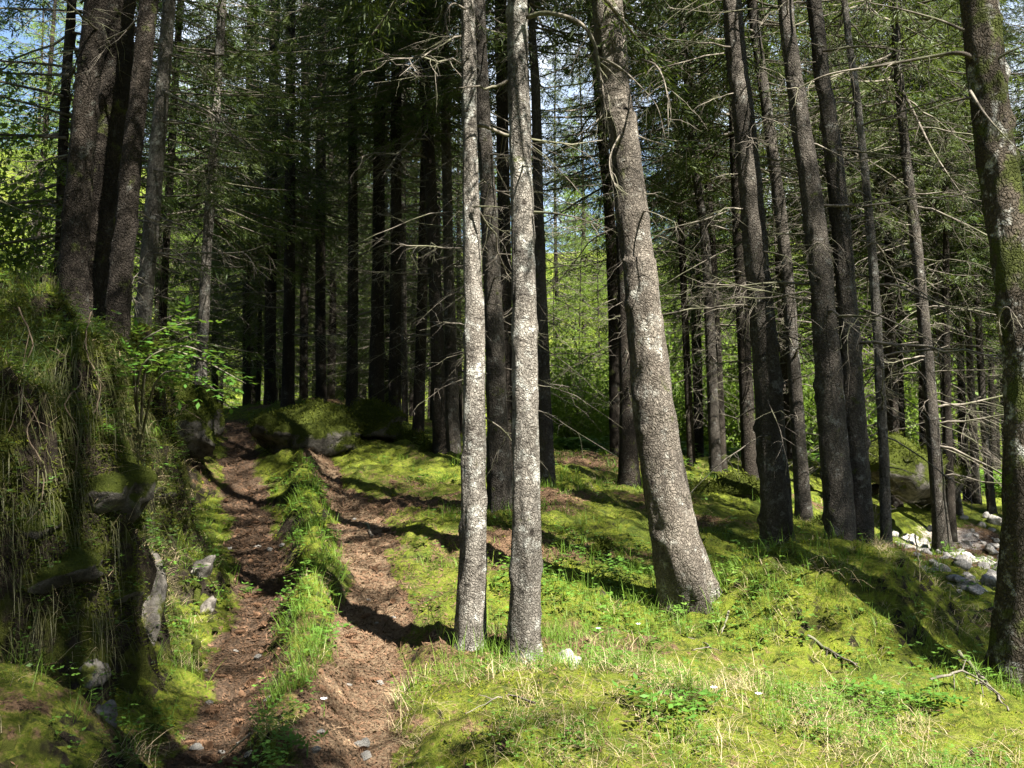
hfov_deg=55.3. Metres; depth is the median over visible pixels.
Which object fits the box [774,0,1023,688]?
spruce tree
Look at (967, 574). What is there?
stone
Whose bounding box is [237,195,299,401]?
spruce tree
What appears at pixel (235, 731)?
spruce cone
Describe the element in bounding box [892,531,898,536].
stone
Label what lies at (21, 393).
hanging root
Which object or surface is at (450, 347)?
spruce tree
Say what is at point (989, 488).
spruce tree
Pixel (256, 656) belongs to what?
stone
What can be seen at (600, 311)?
spruce tree
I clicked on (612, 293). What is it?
spruce tree
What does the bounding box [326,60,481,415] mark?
spruce tree
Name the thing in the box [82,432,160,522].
boulder
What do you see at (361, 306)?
spruce tree
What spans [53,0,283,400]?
spruce tree
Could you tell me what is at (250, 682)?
spruce cone
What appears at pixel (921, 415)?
spruce tree
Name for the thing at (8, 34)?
sky
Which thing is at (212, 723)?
spruce cone
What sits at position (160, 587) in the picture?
rock
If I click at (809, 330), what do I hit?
spruce tree
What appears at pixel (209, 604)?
rock
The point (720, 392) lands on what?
spruce tree
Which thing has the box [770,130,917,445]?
spruce tree
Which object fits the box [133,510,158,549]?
boulder
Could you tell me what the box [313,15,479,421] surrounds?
spruce tree
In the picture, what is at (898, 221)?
spruce tree
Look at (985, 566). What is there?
stone
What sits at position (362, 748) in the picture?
spruce cone
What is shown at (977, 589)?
stone
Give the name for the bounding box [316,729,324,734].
stone
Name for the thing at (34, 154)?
spruce tree
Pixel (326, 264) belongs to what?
spruce tree
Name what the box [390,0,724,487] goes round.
spruce tree
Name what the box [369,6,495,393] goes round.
spruce tree
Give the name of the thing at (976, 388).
spruce tree
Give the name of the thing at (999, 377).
spruce tree
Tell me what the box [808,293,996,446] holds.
leafy shrub
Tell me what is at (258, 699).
spruce cone
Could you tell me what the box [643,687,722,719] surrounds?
leafy seedling
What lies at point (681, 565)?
spruce tree
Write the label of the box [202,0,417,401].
spruce tree
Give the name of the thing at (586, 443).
clearing undergrowth
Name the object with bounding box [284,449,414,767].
path
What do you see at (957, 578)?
stone
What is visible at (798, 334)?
spruce tree
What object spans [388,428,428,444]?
mossy boulder
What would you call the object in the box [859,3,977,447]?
spruce tree
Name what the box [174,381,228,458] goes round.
boulder
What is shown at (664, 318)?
spruce tree
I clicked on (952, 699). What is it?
leafy seedling
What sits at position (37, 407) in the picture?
hanging root
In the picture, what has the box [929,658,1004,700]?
fallen stick
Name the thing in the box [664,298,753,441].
leafy shrub
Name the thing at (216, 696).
sunken trail
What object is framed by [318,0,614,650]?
spruce tree
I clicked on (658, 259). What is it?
spruce tree
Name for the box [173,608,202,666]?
tree root
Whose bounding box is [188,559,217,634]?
tree root
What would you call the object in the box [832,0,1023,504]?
spruce tree
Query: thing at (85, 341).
hanging root
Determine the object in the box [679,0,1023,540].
spruce tree
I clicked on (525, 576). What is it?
spruce tree
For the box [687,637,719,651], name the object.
fallen stick
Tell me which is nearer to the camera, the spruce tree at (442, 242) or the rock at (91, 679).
the rock at (91, 679)
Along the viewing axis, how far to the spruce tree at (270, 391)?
22.05 m
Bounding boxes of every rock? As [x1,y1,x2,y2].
[79,658,110,688]
[93,699,117,727]
[141,549,166,645]
[191,555,215,579]
[200,596,216,613]
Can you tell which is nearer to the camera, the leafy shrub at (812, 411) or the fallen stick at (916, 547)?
the fallen stick at (916, 547)
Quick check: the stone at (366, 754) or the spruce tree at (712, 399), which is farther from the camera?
the spruce tree at (712, 399)
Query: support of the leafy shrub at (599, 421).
on the ground at (34, 738)
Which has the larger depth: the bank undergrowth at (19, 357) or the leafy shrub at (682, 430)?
the leafy shrub at (682, 430)
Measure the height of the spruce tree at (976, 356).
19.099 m
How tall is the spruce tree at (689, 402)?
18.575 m
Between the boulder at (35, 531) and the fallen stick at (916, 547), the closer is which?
the boulder at (35, 531)
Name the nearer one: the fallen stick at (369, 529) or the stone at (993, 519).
the fallen stick at (369, 529)
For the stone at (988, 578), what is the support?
on the ground at (34, 738)
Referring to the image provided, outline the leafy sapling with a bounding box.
[107,295,254,444]
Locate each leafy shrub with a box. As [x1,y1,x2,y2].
[0,51,70,278]
[0,188,163,319]
[485,339,573,435]
[548,312,608,448]
[550,326,607,397]
[551,329,608,446]
[551,375,607,448]
[554,379,598,437]
[562,366,609,447]
[576,387,609,446]
[581,347,684,447]
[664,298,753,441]
[670,339,738,448]
[671,323,740,452]
[671,377,707,451]
[672,327,754,451]
[704,303,818,456]
[802,369,869,454]
[805,337,952,444]
[806,347,874,455]
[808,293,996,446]
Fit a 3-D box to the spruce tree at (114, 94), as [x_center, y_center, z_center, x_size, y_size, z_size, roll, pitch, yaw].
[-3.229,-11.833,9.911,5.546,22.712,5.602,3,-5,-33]
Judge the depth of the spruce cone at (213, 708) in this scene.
5.79 m
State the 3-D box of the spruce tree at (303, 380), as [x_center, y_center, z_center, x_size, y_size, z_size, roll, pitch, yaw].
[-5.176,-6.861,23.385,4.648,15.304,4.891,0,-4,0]
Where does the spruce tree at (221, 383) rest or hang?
on the ground at (34, 738)
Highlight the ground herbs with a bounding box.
[0,189,1022,767]
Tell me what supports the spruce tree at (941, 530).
on the ground at (34, 738)
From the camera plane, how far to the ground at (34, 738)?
6.34 m
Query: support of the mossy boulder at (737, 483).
on the ground at (34, 738)
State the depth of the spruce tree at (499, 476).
10.94 m
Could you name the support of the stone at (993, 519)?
on the ground at (34, 738)
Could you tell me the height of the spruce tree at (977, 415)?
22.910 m
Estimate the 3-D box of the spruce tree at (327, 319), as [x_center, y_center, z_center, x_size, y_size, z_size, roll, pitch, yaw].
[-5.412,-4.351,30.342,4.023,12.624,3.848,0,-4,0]
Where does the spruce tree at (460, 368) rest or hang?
on the ground at (34, 738)
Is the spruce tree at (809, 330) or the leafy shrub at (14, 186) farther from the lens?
the spruce tree at (809, 330)
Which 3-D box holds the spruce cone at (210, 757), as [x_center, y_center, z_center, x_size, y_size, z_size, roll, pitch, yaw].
[-1.511,1.869,4.879,0.094,0.050,0.050,-3,-5,17]
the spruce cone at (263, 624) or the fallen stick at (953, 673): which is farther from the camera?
the spruce cone at (263, 624)
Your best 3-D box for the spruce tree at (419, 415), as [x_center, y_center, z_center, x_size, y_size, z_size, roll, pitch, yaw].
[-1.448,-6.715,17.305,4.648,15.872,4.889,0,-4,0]
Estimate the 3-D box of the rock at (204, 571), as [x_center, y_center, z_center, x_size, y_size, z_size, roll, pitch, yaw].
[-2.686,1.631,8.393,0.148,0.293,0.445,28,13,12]
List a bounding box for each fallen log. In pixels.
[872,474,976,495]
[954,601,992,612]
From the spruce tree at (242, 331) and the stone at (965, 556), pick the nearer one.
the stone at (965, 556)
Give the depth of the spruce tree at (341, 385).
31.04 m
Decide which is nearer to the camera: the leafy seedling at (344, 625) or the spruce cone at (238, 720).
the spruce cone at (238, 720)
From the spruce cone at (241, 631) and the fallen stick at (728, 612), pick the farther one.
the spruce cone at (241, 631)
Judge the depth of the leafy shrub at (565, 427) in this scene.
26.30 m
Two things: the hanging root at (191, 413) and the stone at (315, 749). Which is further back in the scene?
the hanging root at (191, 413)
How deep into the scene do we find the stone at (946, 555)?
11.68 m
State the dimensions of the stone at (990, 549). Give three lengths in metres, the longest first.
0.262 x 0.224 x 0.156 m
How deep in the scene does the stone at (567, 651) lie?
5.92 m
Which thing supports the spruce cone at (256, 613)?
on the sunken trail
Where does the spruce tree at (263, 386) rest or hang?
on the ground at (34, 738)
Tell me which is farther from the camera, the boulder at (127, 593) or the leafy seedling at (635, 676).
the boulder at (127, 593)
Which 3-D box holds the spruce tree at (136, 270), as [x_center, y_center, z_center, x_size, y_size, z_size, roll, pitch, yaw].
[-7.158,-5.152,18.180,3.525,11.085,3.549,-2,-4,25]
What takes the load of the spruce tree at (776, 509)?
on the ground at (34, 738)
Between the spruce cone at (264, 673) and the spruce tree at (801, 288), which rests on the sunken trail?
the spruce cone at (264, 673)
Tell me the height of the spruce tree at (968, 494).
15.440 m
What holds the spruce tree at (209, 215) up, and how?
on the ground at (34, 738)
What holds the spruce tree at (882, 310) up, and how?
on the ground at (34, 738)
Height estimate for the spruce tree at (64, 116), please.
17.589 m
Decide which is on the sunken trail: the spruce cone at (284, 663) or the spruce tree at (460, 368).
the spruce cone at (284, 663)
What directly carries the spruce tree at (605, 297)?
on the ground at (34, 738)
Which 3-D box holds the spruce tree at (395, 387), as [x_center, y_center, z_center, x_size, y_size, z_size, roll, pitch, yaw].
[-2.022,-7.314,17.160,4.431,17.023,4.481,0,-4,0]
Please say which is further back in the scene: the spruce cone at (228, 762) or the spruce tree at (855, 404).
the spruce tree at (855, 404)
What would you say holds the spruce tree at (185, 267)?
on the ground at (34, 738)
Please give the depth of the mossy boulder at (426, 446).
15.07 m
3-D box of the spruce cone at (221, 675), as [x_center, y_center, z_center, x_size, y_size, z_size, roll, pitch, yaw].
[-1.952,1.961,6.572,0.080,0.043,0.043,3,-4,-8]
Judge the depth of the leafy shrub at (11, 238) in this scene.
14.93 m
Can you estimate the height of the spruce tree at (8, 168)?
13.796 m
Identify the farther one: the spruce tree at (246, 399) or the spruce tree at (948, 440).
the spruce tree at (246, 399)
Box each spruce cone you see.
[180,737,195,744]
[197,739,208,746]
[201,753,217,762]
[204,741,213,750]
[205,706,219,712]
[205,720,217,726]
[207,702,224,707]
[216,673,227,677]
[223,757,243,767]
[231,727,239,736]
[234,629,245,633]
[234,717,244,724]
[238,690,244,697]
[244,678,255,687]
[252,602,261,607]
[252,694,267,701]
[253,611,260,616]
[256,590,266,594]
[260,620,266,627]
[262,668,274,675]
[280,661,287,668]
[318,684,326,691]
[343,631,356,637]
[348,639,360,644]
[356,746,366,752]
[370,677,382,681]
[391,669,398,675]
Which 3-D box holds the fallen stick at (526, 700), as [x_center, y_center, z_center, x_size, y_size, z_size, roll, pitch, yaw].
[-0.018,1.519,4.671,0.347,0.081,0.249,-1,-4,18]
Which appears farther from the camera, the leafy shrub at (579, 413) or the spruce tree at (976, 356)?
the spruce tree at (976, 356)
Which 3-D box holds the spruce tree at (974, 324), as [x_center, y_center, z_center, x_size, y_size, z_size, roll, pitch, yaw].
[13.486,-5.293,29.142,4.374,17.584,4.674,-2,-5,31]
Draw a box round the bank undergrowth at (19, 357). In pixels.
[0,253,215,703]
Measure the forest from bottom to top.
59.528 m
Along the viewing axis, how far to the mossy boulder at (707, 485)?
14.01 m
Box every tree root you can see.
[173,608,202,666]
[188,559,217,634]
[215,560,230,587]
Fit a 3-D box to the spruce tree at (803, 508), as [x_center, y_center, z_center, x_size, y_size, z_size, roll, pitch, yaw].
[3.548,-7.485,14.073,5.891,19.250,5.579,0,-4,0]
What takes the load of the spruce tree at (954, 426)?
on the ground at (34, 738)
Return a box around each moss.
[0,266,219,701]
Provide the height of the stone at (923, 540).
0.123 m
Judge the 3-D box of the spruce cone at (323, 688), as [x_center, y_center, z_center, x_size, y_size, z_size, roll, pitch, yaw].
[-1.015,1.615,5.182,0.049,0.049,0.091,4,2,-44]
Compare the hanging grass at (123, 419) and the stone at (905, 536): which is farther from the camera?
the stone at (905, 536)
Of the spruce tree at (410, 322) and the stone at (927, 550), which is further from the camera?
the spruce tree at (410, 322)
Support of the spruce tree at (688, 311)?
on the ground at (34, 738)
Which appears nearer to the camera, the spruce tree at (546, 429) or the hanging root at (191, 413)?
the hanging root at (191, 413)
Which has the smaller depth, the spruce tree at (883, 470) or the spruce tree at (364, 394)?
the spruce tree at (883, 470)
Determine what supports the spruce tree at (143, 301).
on the ground at (34, 738)
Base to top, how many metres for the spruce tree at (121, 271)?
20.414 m
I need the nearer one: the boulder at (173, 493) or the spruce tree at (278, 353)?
the boulder at (173, 493)
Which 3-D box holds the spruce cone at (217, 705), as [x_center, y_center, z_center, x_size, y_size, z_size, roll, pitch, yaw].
[-1.788,1.945,5.899,0.104,0.056,0.056,4,-5,-19]
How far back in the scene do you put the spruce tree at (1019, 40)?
19.22 m
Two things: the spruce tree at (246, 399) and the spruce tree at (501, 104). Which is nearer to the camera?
the spruce tree at (501, 104)
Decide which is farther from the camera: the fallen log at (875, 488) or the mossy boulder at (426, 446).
the fallen log at (875, 488)
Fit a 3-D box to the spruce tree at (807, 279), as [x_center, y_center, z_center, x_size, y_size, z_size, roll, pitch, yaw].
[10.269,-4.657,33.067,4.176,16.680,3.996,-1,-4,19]
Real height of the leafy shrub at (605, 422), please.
3.845 m
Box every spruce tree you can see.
[0,0,60,252]
[0,0,81,275]
[0,0,140,310]
[0,0,206,325]
[0,0,281,342]
[0,0,313,366]
[0,129,20,226]
[2,51,61,272]
[15,117,58,247]
[16,0,224,316]
[37,0,215,345]
[40,0,287,348]
[49,0,338,398]
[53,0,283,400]
[56,0,108,326]
[131,79,242,407]
[132,75,242,407]
[133,65,263,405]
[138,0,390,404]
[152,1,263,392]
[152,1,365,403]
[154,10,281,403]
[167,0,336,405]
[171,0,361,404]
[171,160,257,407]
[171,202,261,404]
[172,108,278,407]
[191,0,407,407]
[202,0,390,399]
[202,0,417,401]
[207,201,296,401]
[209,150,312,404]
[221,0,462,409]
[223,176,312,406]
[229,285,308,405]
[233,0,371,396]
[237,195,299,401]
[245,0,491,404]
[262,50,372,398]
[263,207,299,400]
[270,0,496,410]
[276,0,586,453]
[276,1,411,414]
[277,4,371,398]
[277,58,371,395]
[277,124,409,393]
[277,129,370,396]
[281,0,558,436]
[283,12,416,398]
[296,84,409,397]
[297,52,459,403]
[298,84,409,401]
[310,161,370,399]
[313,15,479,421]
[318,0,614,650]
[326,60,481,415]
[335,1,550,420]
[336,0,695,663]
[339,0,572,453]
[339,69,455,385]
[342,0,652,512]
[351,0,638,471]
[364,2,496,419]
[366,190,428,418]
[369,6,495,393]
[384,69,442,412]
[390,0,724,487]
[401,122,559,437]
[406,0,511,430]
[407,117,462,419]
[454,0,729,454]
[485,0,732,487]
[529,0,888,471]
[530,18,607,364]
[531,0,809,465]
[542,9,642,391]
[543,0,953,479]
[544,119,608,386]
[546,268,594,392]
[549,190,608,399]
[549,209,608,411]
[553,134,668,373]
[563,0,746,618]
[569,0,960,520]
[570,18,811,457]
[585,0,886,550]
[589,215,678,399]
[594,75,727,379]
[601,161,680,334]
[605,15,774,456]
[623,0,825,471]
[650,140,734,396]
[652,136,736,374]
[654,122,775,396]
[657,122,737,395]
[659,0,915,451]
[662,0,902,459]
[664,0,1002,543]
[671,8,955,459]
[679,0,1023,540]
[719,0,1023,552]
[727,0,1000,546]
[748,0,963,478]
[751,241,817,450]
[754,0,918,459]
[760,1,921,430]
[763,0,991,506]
[767,62,872,394]
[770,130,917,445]
[771,196,814,417]
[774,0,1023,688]
[780,1,912,443]
[796,56,914,458]
[797,0,1023,514]
[811,80,996,409]
[827,2,977,437]
[831,0,1023,514]
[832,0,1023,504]
[841,8,954,442]
[842,0,1023,502]
[850,0,988,454]
[855,12,1022,480]
[859,0,1021,541]
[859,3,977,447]
[861,236,966,375]
[863,273,1001,463]
[864,146,1000,433]
[865,227,975,416]
[903,39,1022,466]
[904,27,1023,470]
[904,196,1001,467]
[906,92,1023,469]
[909,86,1003,464]
[931,1,1023,425]
[950,0,1023,375]
[953,255,1003,448]
[956,277,1000,468]
[971,2,1023,439]
[996,16,1023,375]
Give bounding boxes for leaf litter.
[0,348,1023,767]
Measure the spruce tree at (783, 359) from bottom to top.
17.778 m
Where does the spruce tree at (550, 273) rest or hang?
on the ground at (34, 738)
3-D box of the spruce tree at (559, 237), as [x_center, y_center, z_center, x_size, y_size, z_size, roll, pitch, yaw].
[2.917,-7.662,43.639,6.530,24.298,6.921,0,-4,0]
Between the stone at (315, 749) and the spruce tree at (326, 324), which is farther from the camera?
the spruce tree at (326, 324)
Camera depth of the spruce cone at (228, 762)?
4.40 m
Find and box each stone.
[189,742,203,750]
[244,750,252,757]
[252,654,261,659]
[311,746,320,752]
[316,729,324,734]
[354,737,369,747]
[361,750,371,760]
[553,648,580,667]
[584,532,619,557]
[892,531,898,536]
[902,533,908,539]
[907,536,919,544]
[919,538,929,543]
[921,548,931,554]
[932,562,950,571]
[940,552,953,558]
[946,574,960,580]
[953,558,971,570]
[953,575,965,582]
[954,554,971,564]
[957,551,974,557]
[959,515,968,519]
[960,584,971,589]
[963,540,971,545]
[963,572,972,576]
[966,584,987,594]
[972,556,995,564]
[977,522,985,527]
[977,561,989,569]
[980,572,995,585]
[981,512,989,517]
[984,544,998,554]
[987,514,1001,525]
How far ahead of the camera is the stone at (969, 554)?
13.15 m
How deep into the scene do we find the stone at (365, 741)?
4.55 m
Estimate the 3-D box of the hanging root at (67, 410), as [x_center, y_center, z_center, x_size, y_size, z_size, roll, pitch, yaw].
[-2.680,0.215,5.890,0.220,0.917,0.518,2,-4,-24]
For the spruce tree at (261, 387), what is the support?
on the ground at (34, 738)
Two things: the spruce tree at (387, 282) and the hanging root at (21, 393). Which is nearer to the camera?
the hanging root at (21, 393)
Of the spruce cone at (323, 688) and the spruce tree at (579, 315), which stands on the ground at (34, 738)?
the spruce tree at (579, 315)
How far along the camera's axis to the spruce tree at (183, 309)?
48.10 m
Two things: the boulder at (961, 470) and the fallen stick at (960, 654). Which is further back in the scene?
the boulder at (961, 470)
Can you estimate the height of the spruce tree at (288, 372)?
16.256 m
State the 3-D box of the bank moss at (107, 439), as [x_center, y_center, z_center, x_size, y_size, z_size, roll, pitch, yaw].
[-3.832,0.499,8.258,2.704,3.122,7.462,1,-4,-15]
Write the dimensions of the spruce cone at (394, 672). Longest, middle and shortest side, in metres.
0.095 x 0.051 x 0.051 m
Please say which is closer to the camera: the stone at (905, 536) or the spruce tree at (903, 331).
the stone at (905, 536)
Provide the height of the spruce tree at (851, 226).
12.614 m
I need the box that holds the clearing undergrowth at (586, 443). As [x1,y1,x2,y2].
[553,432,1001,496]
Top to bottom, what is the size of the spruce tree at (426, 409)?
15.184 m
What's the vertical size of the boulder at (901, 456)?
1.232 m
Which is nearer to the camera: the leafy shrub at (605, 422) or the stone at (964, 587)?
the stone at (964, 587)
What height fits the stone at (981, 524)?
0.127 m
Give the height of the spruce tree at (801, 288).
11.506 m
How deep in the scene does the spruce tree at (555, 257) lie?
47.63 m
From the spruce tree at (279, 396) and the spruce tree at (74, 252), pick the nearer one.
the spruce tree at (74, 252)
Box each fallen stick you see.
[213,731,252,767]
[364,522,373,537]
[465,694,535,713]
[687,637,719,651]
[721,610,729,633]
[808,634,860,668]
[914,534,919,566]
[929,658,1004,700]
[957,650,1008,710]
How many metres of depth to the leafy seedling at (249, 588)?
8.71 m
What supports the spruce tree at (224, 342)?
on the ground at (34, 738)
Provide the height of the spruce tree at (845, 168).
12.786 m
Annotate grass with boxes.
[0,263,209,700]
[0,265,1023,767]
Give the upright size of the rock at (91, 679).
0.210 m
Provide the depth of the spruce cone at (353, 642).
6.81 m
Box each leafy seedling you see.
[96,423,121,440]
[239,582,261,594]
[274,729,328,757]
[306,621,353,637]
[408,471,439,484]
[596,568,640,582]
[612,672,698,720]
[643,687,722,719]
[830,674,928,702]
[906,688,973,715]
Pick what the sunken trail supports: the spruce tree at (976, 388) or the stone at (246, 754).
the stone at (246, 754)
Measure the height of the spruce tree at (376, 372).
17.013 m
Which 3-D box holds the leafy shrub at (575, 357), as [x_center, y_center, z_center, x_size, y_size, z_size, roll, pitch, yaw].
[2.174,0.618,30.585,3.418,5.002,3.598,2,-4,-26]
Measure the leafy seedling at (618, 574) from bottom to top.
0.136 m
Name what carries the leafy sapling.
on the ground at (34, 738)
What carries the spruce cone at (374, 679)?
on the path
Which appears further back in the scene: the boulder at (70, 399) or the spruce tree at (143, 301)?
the spruce tree at (143, 301)
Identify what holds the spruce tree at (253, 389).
on the ground at (34, 738)
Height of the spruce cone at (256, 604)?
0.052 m
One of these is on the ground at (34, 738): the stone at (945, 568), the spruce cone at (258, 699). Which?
the stone at (945, 568)
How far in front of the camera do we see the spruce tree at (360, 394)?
34.64 m
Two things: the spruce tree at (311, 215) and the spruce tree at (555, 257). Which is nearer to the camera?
the spruce tree at (311, 215)
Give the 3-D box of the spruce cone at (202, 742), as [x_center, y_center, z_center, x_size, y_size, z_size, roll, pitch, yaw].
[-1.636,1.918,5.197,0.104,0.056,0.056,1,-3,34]
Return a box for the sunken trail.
[158,419,298,767]
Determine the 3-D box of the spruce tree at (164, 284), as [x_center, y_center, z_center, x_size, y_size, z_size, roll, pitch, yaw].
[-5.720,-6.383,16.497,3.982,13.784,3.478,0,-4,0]
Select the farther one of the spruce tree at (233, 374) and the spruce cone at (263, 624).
the spruce tree at (233, 374)
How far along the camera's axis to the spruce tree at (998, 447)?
33.45 m
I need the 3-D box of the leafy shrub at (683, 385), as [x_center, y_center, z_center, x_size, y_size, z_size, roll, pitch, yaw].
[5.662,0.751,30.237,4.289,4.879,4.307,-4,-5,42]
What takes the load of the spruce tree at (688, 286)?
on the ground at (34, 738)
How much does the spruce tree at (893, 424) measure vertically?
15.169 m
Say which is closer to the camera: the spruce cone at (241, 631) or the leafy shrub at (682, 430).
the spruce cone at (241, 631)
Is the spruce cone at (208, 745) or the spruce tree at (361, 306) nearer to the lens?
the spruce cone at (208, 745)
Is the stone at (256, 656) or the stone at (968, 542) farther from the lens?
the stone at (968, 542)
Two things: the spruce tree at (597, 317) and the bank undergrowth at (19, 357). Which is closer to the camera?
the bank undergrowth at (19, 357)
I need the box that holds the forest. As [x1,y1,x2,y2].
[0,19,1019,382]
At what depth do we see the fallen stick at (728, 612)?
7.08 m
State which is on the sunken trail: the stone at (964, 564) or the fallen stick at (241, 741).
the fallen stick at (241, 741)
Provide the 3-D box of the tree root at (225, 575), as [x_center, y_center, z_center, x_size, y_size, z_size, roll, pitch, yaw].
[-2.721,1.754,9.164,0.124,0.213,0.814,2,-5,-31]
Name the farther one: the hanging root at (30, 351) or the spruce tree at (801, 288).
the spruce tree at (801, 288)
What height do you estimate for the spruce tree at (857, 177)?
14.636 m
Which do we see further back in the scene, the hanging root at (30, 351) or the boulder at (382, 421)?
the boulder at (382, 421)
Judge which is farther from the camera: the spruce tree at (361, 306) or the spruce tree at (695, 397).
the spruce tree at (361, 306)
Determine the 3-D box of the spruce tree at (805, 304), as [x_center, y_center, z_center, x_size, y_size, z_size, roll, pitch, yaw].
[7.552,-6.925,23.521,7.536,18.895,7.411,0,-4,0]
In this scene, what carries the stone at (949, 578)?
on the ground at (34, 738)
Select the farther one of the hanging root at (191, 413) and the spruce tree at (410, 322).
the spruce tree at (410, 322)
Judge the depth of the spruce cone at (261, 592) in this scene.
8.73 m
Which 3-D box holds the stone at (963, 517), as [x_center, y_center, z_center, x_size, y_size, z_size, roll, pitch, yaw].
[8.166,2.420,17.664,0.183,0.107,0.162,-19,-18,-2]
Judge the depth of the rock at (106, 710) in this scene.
4.69 m
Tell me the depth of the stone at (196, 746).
5.15 m
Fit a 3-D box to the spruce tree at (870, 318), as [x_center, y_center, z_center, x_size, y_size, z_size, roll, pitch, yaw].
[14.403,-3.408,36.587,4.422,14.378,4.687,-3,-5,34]
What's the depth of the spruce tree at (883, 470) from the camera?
11.46 m
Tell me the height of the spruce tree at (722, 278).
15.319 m
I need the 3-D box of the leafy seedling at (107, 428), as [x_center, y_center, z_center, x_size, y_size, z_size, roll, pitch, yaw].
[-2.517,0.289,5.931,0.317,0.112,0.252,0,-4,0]
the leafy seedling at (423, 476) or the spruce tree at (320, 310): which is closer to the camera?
the leafy seedling at (423, 476)
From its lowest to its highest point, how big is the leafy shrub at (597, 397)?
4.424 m
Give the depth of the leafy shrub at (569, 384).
26.82 m
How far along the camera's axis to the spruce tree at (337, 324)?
32.18 m
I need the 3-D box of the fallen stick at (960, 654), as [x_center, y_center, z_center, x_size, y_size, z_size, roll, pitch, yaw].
[2.820,1.834,5.893,0.202,0.260,1.010,-1,-4,19]
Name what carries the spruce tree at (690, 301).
on the ground at (34, 738)
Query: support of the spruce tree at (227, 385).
on the ground at (34, 738)
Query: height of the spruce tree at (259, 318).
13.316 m
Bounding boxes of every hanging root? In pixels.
[4,351,47,442]
[18,307,35,374]
[26,395,52,520]
[50,348,86,480]
[83,311,105,418]
[175,404,206,432]
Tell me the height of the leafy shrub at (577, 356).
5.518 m
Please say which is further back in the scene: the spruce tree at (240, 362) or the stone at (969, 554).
the spruce tree at (240, 362)
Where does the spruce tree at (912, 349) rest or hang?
on the ground at (34, 738)
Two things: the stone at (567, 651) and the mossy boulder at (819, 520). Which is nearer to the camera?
the stone at (567, 651)
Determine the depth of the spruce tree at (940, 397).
21.06 m
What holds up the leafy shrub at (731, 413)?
on the ground at (34, 738)
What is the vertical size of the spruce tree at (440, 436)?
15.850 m
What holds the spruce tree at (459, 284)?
on the ground at (34, 738)
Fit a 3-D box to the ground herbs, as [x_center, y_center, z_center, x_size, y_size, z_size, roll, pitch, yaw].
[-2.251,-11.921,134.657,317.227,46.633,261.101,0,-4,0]
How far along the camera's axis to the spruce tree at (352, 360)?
18.13 m
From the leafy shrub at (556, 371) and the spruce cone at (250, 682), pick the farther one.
the leafy shrub at (556, 371)
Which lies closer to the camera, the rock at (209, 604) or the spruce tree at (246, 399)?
the rock at (209, 604)
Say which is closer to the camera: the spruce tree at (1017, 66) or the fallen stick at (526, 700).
the fallen stick at (526, 700)
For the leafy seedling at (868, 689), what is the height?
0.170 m
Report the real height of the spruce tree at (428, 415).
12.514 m
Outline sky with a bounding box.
[0,0,1023,252]
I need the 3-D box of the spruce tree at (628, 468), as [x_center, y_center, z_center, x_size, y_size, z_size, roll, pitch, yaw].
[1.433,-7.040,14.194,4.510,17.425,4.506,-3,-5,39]
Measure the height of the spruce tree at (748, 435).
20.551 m
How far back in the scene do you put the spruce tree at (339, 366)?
37.99 m
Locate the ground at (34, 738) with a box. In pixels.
[0,150,1023,767]
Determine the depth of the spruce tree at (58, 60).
26.22 m
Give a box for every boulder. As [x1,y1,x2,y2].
[1,473,71,540]
[27,530,117,593]
[52,384,105,406]
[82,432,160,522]
[109,575,151,613]
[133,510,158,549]
[154,473,189,506]
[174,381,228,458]
[242,397,365,456]
[341,396,407,439]
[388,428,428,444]
[415,439,431,451]
[688,476,726,494]
[711,466,759,499]
[806,513,822,525]
[869,429,949,502]
[916,455,968,504]
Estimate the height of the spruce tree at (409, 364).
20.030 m
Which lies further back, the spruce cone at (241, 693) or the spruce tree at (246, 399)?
the spruce tree at (246, 399)
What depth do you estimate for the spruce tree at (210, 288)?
30.92 m
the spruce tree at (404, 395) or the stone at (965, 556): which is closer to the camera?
the stone at (965, 556)
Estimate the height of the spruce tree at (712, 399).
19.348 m
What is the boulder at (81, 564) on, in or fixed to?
on the ground at (34, 738)
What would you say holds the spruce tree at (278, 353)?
on the ground at (34, 738)
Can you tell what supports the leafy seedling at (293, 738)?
on the ground at (34, 738)
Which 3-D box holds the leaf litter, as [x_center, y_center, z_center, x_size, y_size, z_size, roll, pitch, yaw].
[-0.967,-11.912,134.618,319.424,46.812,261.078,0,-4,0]
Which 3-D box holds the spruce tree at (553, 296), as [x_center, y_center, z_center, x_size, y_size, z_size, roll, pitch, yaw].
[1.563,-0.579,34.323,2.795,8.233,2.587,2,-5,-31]
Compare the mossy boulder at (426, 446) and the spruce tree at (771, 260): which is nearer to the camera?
the mossy boulder at (426, 446)
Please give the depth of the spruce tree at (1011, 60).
17.72 m
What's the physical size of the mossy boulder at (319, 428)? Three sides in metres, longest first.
1.958 x 1.931 x 1.099 m
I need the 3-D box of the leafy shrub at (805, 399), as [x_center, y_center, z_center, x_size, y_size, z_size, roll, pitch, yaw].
[7.535,0.018,28.226,5.144,5.851,5.165,1,-4,-11]
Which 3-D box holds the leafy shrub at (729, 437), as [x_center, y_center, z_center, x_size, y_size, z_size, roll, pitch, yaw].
[6.030,0.248,28.142,3.582,5.241,3.770,3,-5,-34]
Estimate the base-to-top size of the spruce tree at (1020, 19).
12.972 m
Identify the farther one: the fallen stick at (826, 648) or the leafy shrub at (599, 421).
the leafy shrub at (599, 421)

